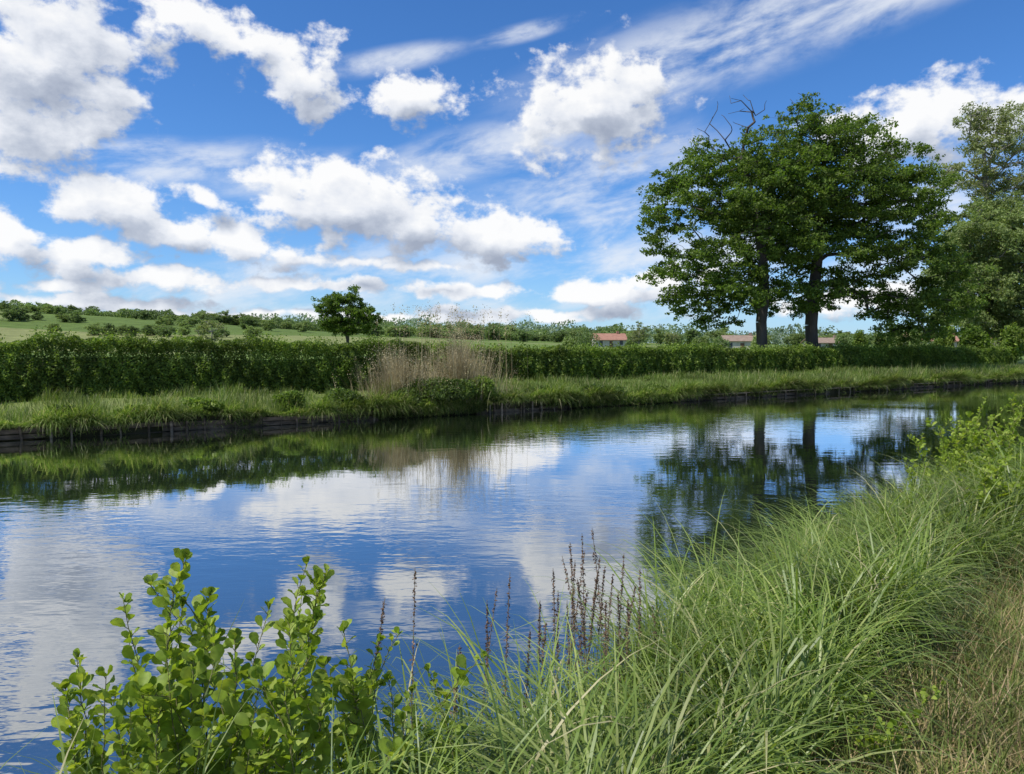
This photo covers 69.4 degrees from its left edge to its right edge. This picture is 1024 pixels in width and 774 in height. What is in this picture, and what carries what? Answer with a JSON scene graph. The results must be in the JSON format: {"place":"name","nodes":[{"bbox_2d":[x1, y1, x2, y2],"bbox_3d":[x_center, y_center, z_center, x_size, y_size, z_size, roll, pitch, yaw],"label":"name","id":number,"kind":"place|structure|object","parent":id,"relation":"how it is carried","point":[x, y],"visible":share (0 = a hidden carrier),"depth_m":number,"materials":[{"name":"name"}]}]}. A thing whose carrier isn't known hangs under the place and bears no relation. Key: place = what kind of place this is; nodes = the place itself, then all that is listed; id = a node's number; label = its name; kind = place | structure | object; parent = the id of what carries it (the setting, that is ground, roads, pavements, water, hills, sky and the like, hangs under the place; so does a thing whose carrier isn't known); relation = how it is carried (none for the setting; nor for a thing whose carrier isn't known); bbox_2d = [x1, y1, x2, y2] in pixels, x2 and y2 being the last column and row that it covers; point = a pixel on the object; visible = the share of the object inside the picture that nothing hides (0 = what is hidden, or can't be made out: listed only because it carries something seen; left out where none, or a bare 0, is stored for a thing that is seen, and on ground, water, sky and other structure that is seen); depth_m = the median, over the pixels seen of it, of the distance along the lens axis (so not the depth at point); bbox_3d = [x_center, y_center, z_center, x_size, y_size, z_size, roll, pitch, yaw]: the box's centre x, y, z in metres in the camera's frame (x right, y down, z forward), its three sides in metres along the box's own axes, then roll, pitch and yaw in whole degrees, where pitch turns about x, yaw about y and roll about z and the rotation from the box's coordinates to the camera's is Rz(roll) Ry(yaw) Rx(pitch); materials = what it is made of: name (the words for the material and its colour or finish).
{"place":"outdoors","nodes":[
{"label":"outdoors","id":0,"kind":"place"},
{"bbox_2d":[0,382,1023,773],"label":"water","id":1,"kind":"structure","parent":0,"point":[476,510],"depth_m":10.00,"materials":[{"name":"blue liquid"}]},
{"bbox_2d":[476,401,570,413],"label":"timber retaining wall","id":2,"kind":"structure","parent":1,"relation":"in","point":[501,410],"depth_m":25.71,"materials":[{"name":"wood"}]},
{"bbox_2d":[674,378,1023,401],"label":"timber retaining wall","id":3,"kind":"structure","parent":1,"relation":"in","point":[789,393],"depth_m":34.27,"materials":[{"name":"wood"}]},
{"bbox_2d":[0,312,1023,773],"bbox_3d":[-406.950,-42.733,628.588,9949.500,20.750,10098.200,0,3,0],"label":"ground","id":4,"kind":"structure","parent":0,"point":[12,330],"depth_m":27.25,"materials":[{"name":"plant"}]},
{"bbox_2d":[0,306,27,320],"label":"distant tree","id":5,"kind":"object","parent":4,"relation":"on","point":[15,313],"visible":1,"depth_m":232.27,"materials":[{"name":"green plant"}]},
{"bbox_2d":[55,312,73,321],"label":"distant tree","id":6,"kind":"object","parent":4,"relation":"on","point":[65,316],"visible":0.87,"depth_m":238.75,"materials":[{"name":"green plant"}]},
{"bbox_2d":[48,403,81,416],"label":"bush","id":7,"kind":"object","parent":4,"relation":"on","point":[62,407],"visible":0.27,"depth_m":18.60,"materials":[{"name":"green plant"}]},
{"bbox_2d":[67,313,87,322],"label":"distant tree","id":8,"kind":"object","parent":4,"relation":"on","point":[76,318],"visible":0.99,"depth_m":238.70,"materials":[{"name":"green plant"}]},
{"bbox_2d":[83,322,104,334],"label":"distant tree","id":9,"kind":"object","parent":4,"relation":"on","point":[91,327],"visible":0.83,"depth_m":185.31,"materials":[{"name":"green plant"}]},
{"bbox_2d":[101,323,117,334],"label":"distant tree","id":10,"kind":"object","parent":4,"relation":"on","point":[109,327],"visible":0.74,"depth_m":189.93,"materials":[{"name":"green plant"}]},
{"bbox_2d":[130,309,158,319],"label":"distant tree","id":11,"kind":"object","parent":4,"relation":"on","point":[145,314],"visible":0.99,"depth_m":293.96,"materials":[{"name":"green plant"}]},
{"bbox_2d":[51,548,277,773],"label":"alder shrub","id":12,"kind":"object","parent":4,"relation":"on","point":[164,700],"visible":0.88,"depth_m":1.97,"materials":[{"name":"green plant"}]},
{"bbox_2d":[153,325,179,336],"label":"distant tree","id":13,"kind":"object","parent":4,"relation":"on","point":[166,330],"visible":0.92,"depth_m":188.41,"materials":[{"name":"green plant"}]},
{"bbox_2d":[7,299,327,331],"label":"woodland","id":14,"kind":"object","parent":4,"relation":"on","point":[121,313],"visible":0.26,"depth_m":318.63,"materials":[{"name":"plant"}]},
{"bbox_2d":[0,409,377,440],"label":"timber retaining wall","id":15,"kind":"structure","parent":4,"relation":"in","point":[204,426],"depth_m":20.06,"materials":[{"name":"wood"}]},
{"bbox_2d":[177,316,200,326],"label":"distant tree","id":16,"kind":"object","parent":4,"relation":"on","point":[191,322],"visible":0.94,"depth_m":246.10,"materials":[{"name":"green plant"}]},
{"bbox_2d":[179,396,224,411],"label":"bush","id":17,"kind":"object","parent":4,"relation":"on","point":[210,404],"visible":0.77,"depth_m":20.28,"materials":[{"name":"green plant"}]},
{"bbox_2d":[193,320,227,353],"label":"young tree","id":18,"kind":"object","parent":4,"relation":"on","point":[209,325],"visible":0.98,"depth_m":94.47,"materials":[{"name":"green plant"}]},
{"bbox_2d":[0,325,432,402],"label":"hedge","id":19,"kind":"object","parent":4,"relation":"on","point":[28,373],"visible":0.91,"depth_m":24.00,"materials":[{"name":"green plant"}]},
{"bbox_2d":[211,310,232,323],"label":"distant tree","id":20,"kind":"object","parent":4,"relation":"on","point":[225,315],"visible":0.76,"depth_m":305.59,"materials":[{"name":"green plant"}]},
{"bbox_2d":[239,316,260,329],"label":"distant tree","id":21,"kind":"object","parent":4,"relation":"on","point":[248,321],"visible":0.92,"depth_m":252.73,"materials":[{"name":"green plant"}]},
{"bbox_2d":[242,325,263,337],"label":"distant tree","id":22,"kind":"object","parent":4,"relation":"on","point":[249,328],"visible":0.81,"depth_m":195.14,"materials":[{"name":"green plant"}]},
{"bbox_2d":[258,319,275,330],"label":"distant tree","id":23,"kind":"object","parent":4,"relation":"on","point":[268,325],"visible":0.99,"depth_m":251.07,"materials":[{"name":"green plant"}]},
{"bbox_2d":[272,390,306,412],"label":"bush","id":24,"kind":"object","parent":4,"relation":"on","point":[285,396],"visible":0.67,"depth_m":21.74,"materials":[{"name":"green plant"}]},
{"bbox_2d":[187,556,414,773],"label":"alder shrub","id":25,"kind":"object","parent":4,"relation":"on","point":[292,703],"visible":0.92,"depth_m":1.95,"materials":[{"name":"green plant"}]},
{"bbox_2d":[293,320,311,331],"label":"distant tree","id":26,"kind":"object","parent":4,"relation":"on","point":[304,326],"visible":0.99,"depth_m":258.07,"materials":[{"name":"green plant"}]},
{"bbox_2d":[320,386,369,405],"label":"bush","id":27,"kind":"object","parent":4,"relation":"on","point":[341,394],"visible":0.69,"depth_m":22.61,"materials":[{"name":"green plant"}]},
{"bbox_2d":[311,284,384,356],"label":"tree","id":28,"kind":"object","parent":4,"relation":"on","point":[332,320],"visible":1,"depth_m":98.63,"materials":[{"name":"plant"}]},
{"bbox_2d":[371,599,386,760],"bbox_3d":[-0.429,1.210,2.358,0.042,1.084,0.070,2,4,36],"label":"seed stalk","id":29,"kind":"object","parent":4,"relation":"on","point":[381,618],"visible":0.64,"depth_m":2.34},
{"bbox_2d":[384,326,402,336],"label":"distant tree","id":30,"kind":"object","parent":4,"relation":"on","point":[391,330],"visible":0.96,"depth_m":262.92,"materials":[{"name":"green plant"}]},
{"bbox_2d":[332,340,466,410],"bbox_3d":[-3.639,-0.448,24.318,4.781,2.538,2.442,0,3,0],"label":"reed clump","id":31,"kind":"object","parent":4,"relation":"on","point":[397,377],"visible":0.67,"depth_m":24.11,"materials":[{"name":"beige plant"}]},
{"bbox_2d":[336,626,486,773],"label":"alder shrub","id":32,"kind":"object","parent":4,"relation":"on","point":[459,675],"visible":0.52,"depth_m":2.25,"materials":[{"name":"green plant"}]},
{"bbox_2d":[409,570,417,726],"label":"seed stalk","id":33,"kind":"object","parent":4,"relation":"on","point":[414,592],"visible":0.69,"depth_m":2.62,"materials":[{"name":"plant"}]},
{"bbox_2d":[390,384,438,406],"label":"bush","id":34,"kind":"object","parent":4,"relation":"on","point":[414,393],"visible":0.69,"depth_m":23.66,"materials":[{"name":"green plant"}]},
{"bbox_2d":[415,322,455,337],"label":"distant tree","id":35,"kind":"object","parent":4,"relation":"on","point":[443,332],"visible":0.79,"depth_m":300.45,"materials":[{"name":"green plant"}]},
{"bbox_2d":[406,376,480,403],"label":"bush","id":36,"kind":"object","parent":4,"relation":"on","point":[450,391],"visible":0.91,"depth_m":24.00,"materials":[{"name":"green plant"}]},
{"bbox_2d":[375,302,529,394],"bbox_3d":[-2.143,-1.290,26.216,5.611,3.476,1.199,0,3,0],"label":"reed clump","id":37,"kind":"object","parent":4,"relation":"on","point":[458,333],"visible":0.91,"depth_m":26.20,"materials":[{"name":"plant"}]},
{"bbox_2d":[450,647,461,751],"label":"seed stalk","id":38,"kind":"object","parent":4,"relation":"on","point":[455,689],"visible":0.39,"depth_m":2.63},
{"bbox_2d":[397,321,524,411],"bbox_3d":[-1.804,-0.746,25.456,4.620,3.005,2.933,0,3,0],"label":"reed clump","id":39,"kind":"object","parent":4,"relation":"on","point":[460,369],"visible":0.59,"depth_m":25.28,"materials":[{"name":"beige plant"}]},
{"bbox_2d":[463,327,485,339],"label":"distant tree","id":40,"kind":"object","parent":4,"relation":"on","point":[476,330],"visible":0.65,"depth_m":296.86,"materials":[{"name":"green plant"}]},
{"bbox_2d":[470,375,495,401],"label":"bush","id":41,"kind":"object","parent":4,"relation":"on","point":[488,389],"visible":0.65,"depth_m":24.94,"materials":[{"name":"green plant"}]},
{"bbox_2d":[485,604,489,750],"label":"seed stalk","id":42,"kind":"object","parent":4,"relation":"on","point":[487,639],"visible":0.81,"depth_m":2.96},
{"bbox_2d":[479,590,496,742],"bbox_3d":[-0.108,1.478,3.080,0.095,1.300,0.049,-2,4,-30],"label":"seed stalk","id":43,"kind":"object","parent":4,"relation":"on","point":[489,650],"visible":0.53,"depth_m":3.06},
{"bbox_2d":[482,323,502,339],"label":"distant tree","id":44,"kind":"object","parent":4,"relation":"on","point":[490,328],"visible":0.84,"depth_m":342.85,"materials":[{"name":"green plant"}]},
{"bbox_2d":[45,306,960,344],"bbox_3d":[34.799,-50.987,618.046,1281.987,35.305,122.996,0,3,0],"label":"woodland","id":45,"kind":"object","parent":4,"relation":"on","point":[779,334],"visible":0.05,"depth_m":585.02,"materials":[{"name":"green plant"}]},
{"bbox_2d":[501,575,510,722],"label":"seed stalk","id":46,"kind":"object","parent":4,"relation":"on","point":[507,653],"visible":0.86,"depth_m":2.92,"materials":[{"name":"plant"}]},
{"bbox_2d":[502,326,519,340],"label":"distant tree","id":47,"kind":"object","parent":4,"relation":"on","point":[507,336],"visible":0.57,"depth_m":337.17,"materials":[{"name":"green plant"}]},
{"bbox_2d":[0,426,1023,773],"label":"sedge grass","id":48,"kind":"structure","parent":4,"relation":"on","point":[892,584],"depth_m":3.11,"materials":[{"name":"plant"}]},
{"bbox_2d":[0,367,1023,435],"bbox_3d":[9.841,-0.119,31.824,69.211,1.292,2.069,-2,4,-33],"label":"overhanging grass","id":49,"kind":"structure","parent":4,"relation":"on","point":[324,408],"depth_m":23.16,"materials":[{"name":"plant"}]},
{"bbox_2d":[0,361,1023,423],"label":"bank grass","id":50,"kind":"structure","parent":4,"relation":"on","point":[743,379],"depth_m":29.24,"materials":[{"name":"plant"}]},
{"bbox_2d":[511,329,533,341],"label":"distant tree","id":51,"kind":"object","parent":4,"relation":"on","point":[520,335],"visible":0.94,"depth_m":318.79,"materials":[{"name":"green plant"}]},
{"bbox_2d":[523,632,530,723],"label":"seed stalk","id":52,"kind":"object","parent":4,"relation":"on","point":[526,670],"visible":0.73,"depth_m":2.96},
{"bbox_2d":[34,375,1020,437],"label":"waterside grass","id":53,"kind":"structure","parent":4,"relation":"on","point":[626,399],"depth_m":24.75,"materials":[{"name":"plant"}]},
{"bbox_2d":[537,602,541,722],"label":"seed stalk","id":54,"kind":"object","parent":4,"relation":"on","point":[539,627],"visible":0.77,"depth_m":3.07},
{"bbox_2d":[551,571,556,711],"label":"seed stalk","id":55,"kind":"object","parent":4,"relation":"on","point":[554,616],"visible":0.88,"depth_m":3.14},
{"bbox_2d":[549,330,571,341],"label":"distant tree","id":56,"kind":"object","parent":4,"relation":"on","point":[559,336],"visible":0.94,"depth_m":337.94,"materials":[{"name":"green plant"}]},
{"bbox_2d":[565,606,573,702],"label":"seed stalk","id":57,"kind":"object","parent":4,"relation":"on","point":[568,643],"visible":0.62,"depth_m":3.05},
{"bbox_2d":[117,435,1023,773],"bbox_3d":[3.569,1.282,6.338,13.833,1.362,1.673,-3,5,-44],"label":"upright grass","id":58,"kind":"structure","parent":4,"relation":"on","point":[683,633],"depth_m":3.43,"materials":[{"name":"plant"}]},
{"bbox_2d":[569,546,576,673],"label":"seed stalk","id":59,"kind":"object","parent":4,"relation":"on","point":[572,603],"visible":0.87,"depth_m":3.13,"materials":[{"name":"plant"}]},
{"bbox_2d":[562,557,583,668],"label":"seed stalk","id":60,"kind":"object","parent":4,"relation":"on","point":[566,574],"visible":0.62,"depth_m":3.24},
{"bbox_2d":[566,552,585,691],"bbox_3d":[0.255,1.322,3.193,0.144,1.234,0.038,-1,4,-24],"label":"seed stalk","id":61,"kind":"object","parent":4,"relation":"on","point":[577,602],"visible":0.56,"depth_m":3.19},
{"bbox_2d":[574,592,588,697],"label":"seed stalk","id":62,"kind":"object","parent":4,"relation":"on","point":[584,614],"visible":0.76,"depth_m":3.14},
{"bbox_2d":[576,580,587,690],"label":"seed stalk","id":63,"kind":"object","parent":4,"relation":"on","point":[581,608],"visible":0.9,"depth_m":3.07,"materials":[{"name":"plant"}]},
{"bbox_2d":[580,536,587,691],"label":"seed stalk","id":64,"kind":"object","parent":4,"relation":"on","point":[583,584],"visible":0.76,"depth_m":3.15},
{"bbox_2d":[575,327,599,347],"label":"bush","id":65,"kind":"object","parent":4,"relation":"on","point":[584,339],"visible":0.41,"depth_m":119.17,"materials":[{"name":"green plant"}]},
{"bbox_2d":[585,577,597,679],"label":"seed stalk","id":66,"kind":"object","parent":4,"relation":"on","point":[592,614],"visible":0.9,"depth_m":3.25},
{"bbox_2d":[585,558,600,687],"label":"seed stalk","id":67,"kind":"object","parent":4,"relation":"on","point":[599,560],"visible":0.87,"depth_m":3.26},
{"bbox_2d":[591,530,603,699],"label":"seed stalk","id":68,"kind":"object","parent":4,"relation":"on","point":[598,593],"visible":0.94,"depth_m":3.29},
{"bbox_2d":[593,567,605,703],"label":"seed stalk","id":69,"kind":"object","parent":4,"relation":"on","point":[602,603],"visible":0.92,"depth_m":3.32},
{"bbox_2d":[578,384,626,392],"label":"bush","id":70,"kind":"object","parent":4,"relation":"on","point":[619,388],"visible":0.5,"depth_m":28.06,"materials":[{"name":"green plant"}]},
{"bbox_2d":[600,600,607,702],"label":"seed stalk","id":71,"kind":"object","parent":4,"relation":"on","point":[605,625],"visible":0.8,"depth_m":3.06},
{"bbox_2d":[590,331,626,346],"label":"house","id":72,"kind":"structure","parent":4,"relation":"on","point":[606,339],"depth_m":214.97,"materials":[{"name":"ceramic"}]},
{"bbox_2d":[603,574,614,705],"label":"seed stalk","id":73,"kind":"object","parent":4,"relation":"on","point":[608,619],"visible":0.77,"depth_m":3.17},
{"bbox_2d":[616,592,623,689],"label":"seed stalk","id":74,"kind":"object","parent":4,"relation":"on","point":[619,627],"visible":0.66,"depth_m":3.23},
{"bbox_2d":[615,555,624,655],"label":"seed stalk","id":75,"kind":"object","parent":4,"relation":"on","point":[621,578],"visible":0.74,"depth_m":3.34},
{"bbox_2d":[621,599,630,719],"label":"seed stalk","id":76,"kind":"object","parent":4,"relation":"on","point":[628,620],"visible":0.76,"depth_m":3.15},
{"bbox_2d":[619,586,635,676],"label":"seed stalk","id":77,"kind":"object","parent":4,"relation":"on","point":[631,605],"visible":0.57,"depth_m":3.25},
{"bbox_2d":[636,570,641,664],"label":"seed stalk","id":78,"kind":"object","parent":4,"relation":"on","point":[639,610],"visible":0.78,"depth_m":3.35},
{"bbox_2d":[627,321,651,345],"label":"young tree","id":79,"kind":"object","parent":4,"relation":"on","point":[642,330],"visible":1,"depth_m":109.63,"materials":[{"name":"green plant"}]},
{"bbox_2d":[635,383,671,393],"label":"bush","id":80,"kind":"object","parent":4,"relation":"on","point":[653,387],"visible":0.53,"depth_m":29.61,"materials":[{"name":"green plant"}]},
{"bbox_2d":[653,328,669,344],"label":"distant tree","id":81,"kind":"object","parent":4,"relation":"on","point":[659,336],"visible":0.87,"depth_m":355.56,"materials":[{"name":"green plant"}]},
{"bbox_2d":[663,331,681,342],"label":"young tree","id":82,"kind":"object","parent":4,"relation":"on","point":[668,336],"visible":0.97,"depth_m":109.46,"materials":[{"name":"green plant"}]},
{"bbox_2d":[681,328,709,344],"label":"distant tree","id":83,"kind":"object","parent":4,"relation":"on","point":[691,334],"visible":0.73,"depth_m":333.43,"materials":[{"name":"green plant"}]},
{"bbox_2d":[692,335,709,345],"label":"bush","id":84,"kind":"object","parent":4,"relation":"on","point":[699,340],"visible":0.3,"depth_m":89.44,"materials":[{"name":"green plant"}]},
{"bbox_2d":[410,338,1014,381],"bbox_3d":[17.226,-1.752,44.454,50.936,2.159,2.311,-2,4,-33],"label":"hedge","id":85,"kind":"object","parent":4,"relation":"on","point":[595,362],"visible":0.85,"depth_m":39.00,"materials":[{"name":"green plant"}]},
{"bbox_2d":[705,328,732,341],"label":"distant tree","id":86,"kind":"object","parent":4,"relation":"on","point":[718,333],"visible":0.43,"depth_m":356.66,"materials":[{"name":"green plant"}]},
{"bbox_2d":[712,336,730,347],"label":"bush","id":87,"kind":"object","parent":4,"relation":"on","point":[722,342],"visible":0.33,"depth_m":109.46,"materials":[{"name":"green plant"}]},
{"bbox_2d":[635,95,830,347],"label":"oak tree","id":88,"kind":"object","parent":4,"relation":"on","point":[738,214],"visible":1,"depth_m":45.42,"materials":[{"name":"green plant"}]},
{"bbox_2d":[719,333,755,349],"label":"house","id":89,"kind":"structure","parent":4,"relation":"on","point":[736,341],"depth_m":190.00,"materials":[{"name":"red ceramic"}]},
{"bbox_2d":[785,333,804,345],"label":"distant tree","id":90,"kind":"object","parent":4,"relation":"on","point":[796,337],"visible":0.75,"depth_m":289.23,"materials":[{"name":"green plant"}]},
{"bbox_2d":[800,335,838,347],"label":"house","id":91,"kind":"structure","parent":4,"relation":"on","point":[824,341],"depth_m":185.07,"materials":[{"name":"red ceramic"}]},
{"bbox_2d":[834,332,853,345],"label":"bush","id":92,"kind":"object","parent":4,"relation":"on","point":[843,337],"visible":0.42,"depth_m":104.67,"materials":[{"name":"green plant"}]},
{"bbox_2d":[852,329,868,354],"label":"bush","id":93,"kind":"object","parent":4,"relation":"on","point":[860,338],"visible":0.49,"depth_m":89.39,"materials":[{"name":"green plant"}]},
{"bbox_2d":[738,92,1001,347],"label":"oak tree","id":94,"kind":"object","parent":4,"relation":"on","point":[877,179],"visible":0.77,"depth_m":46.91,"materials":[{"name":"green plant"}]},
{"bbox_2d":[840,680,945,767],"bbox_3d":[1.424,1.317,2.857,0.558,0.344,0.246,-2,4,-35],"label":"wild plant","id":95,"kind":"object","parent":4,"relation":"on","point":[873,738],"visible":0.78,"depth_m":2.82,"materials":[{"name":"green plant"}]},
{"bbox_2d":[886,322,913,348],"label":"bush","id":96,"kind":"object","parent":4,"relation":"on","point":[899,344],"visible":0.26,"depth_m":74.19,"materials":[{"name":"green plant"}]},
{"bbox_2d":[933,325,956,346],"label":"bush","id":97,"kind":"object","parent":4,"relation":"on","point":[949,340],"visible":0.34,"depth_m":57.51,"materials":[{"name":"green plant"}]},
{"bbox_2d":[903,392,1023,497],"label":"alder shrub","id":98,"kind":"object","parent":4,"relation":"on","point":[971,438],"visible":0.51,"depth_m":7.91,"materials":[{"name":"green plant"}]},
{"bbox_2d":[916,190,1023,344],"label":"willow tree","id":99,"kind":"object","parent":4,"relation":"on","point":[1004,287],"visible":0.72,"depth_m":61.33,"materials":[{"name":"green plant"}]},
{"bbox_2d":[921,99,1023,344],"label":"poplar tree","id":100,"kind":"object","parent":4,"relation":"on","point":[986,179],"visible":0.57,"depth_m":71.77,"materials":[{"name":"green plant"}]},
{"bbox_2d":[957,322,993,352],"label":"bush","id":101,"kind":"object","parent":4,"relation":"on","point":[973,337],"visible":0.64,"depth_m":56.70,"materials":[{"name":"green plant"}]},
{"bbox_2d":[957,434,1023,536],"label":"alder shrub","id":102,"kind":"object","parent":4,"relation":"on","point":[992,471],"visible":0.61,"depth_m":6.08,"materials":[{"name":"green plant"}]},
{"bbox_2d":[990,323,1023,363],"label":"bush","id":103,"kind":"object","parent":4,"relation":"on","point":[1014,339],"visible":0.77,"depth_m":59.32,"materials":[{"name":"green plant"}]},
{"bbox_2d":[0,0,1023,344],"label":"sky","id":104,"kind":"structure","parent":0,"point":[188,157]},
{"bbox_2d":[723,524,1023,773],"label":"short grass","id":105,"kind":"structure","parent":0,"point":[1014,629],"depth_m":3.29,"materials":[{"name":"plant"}]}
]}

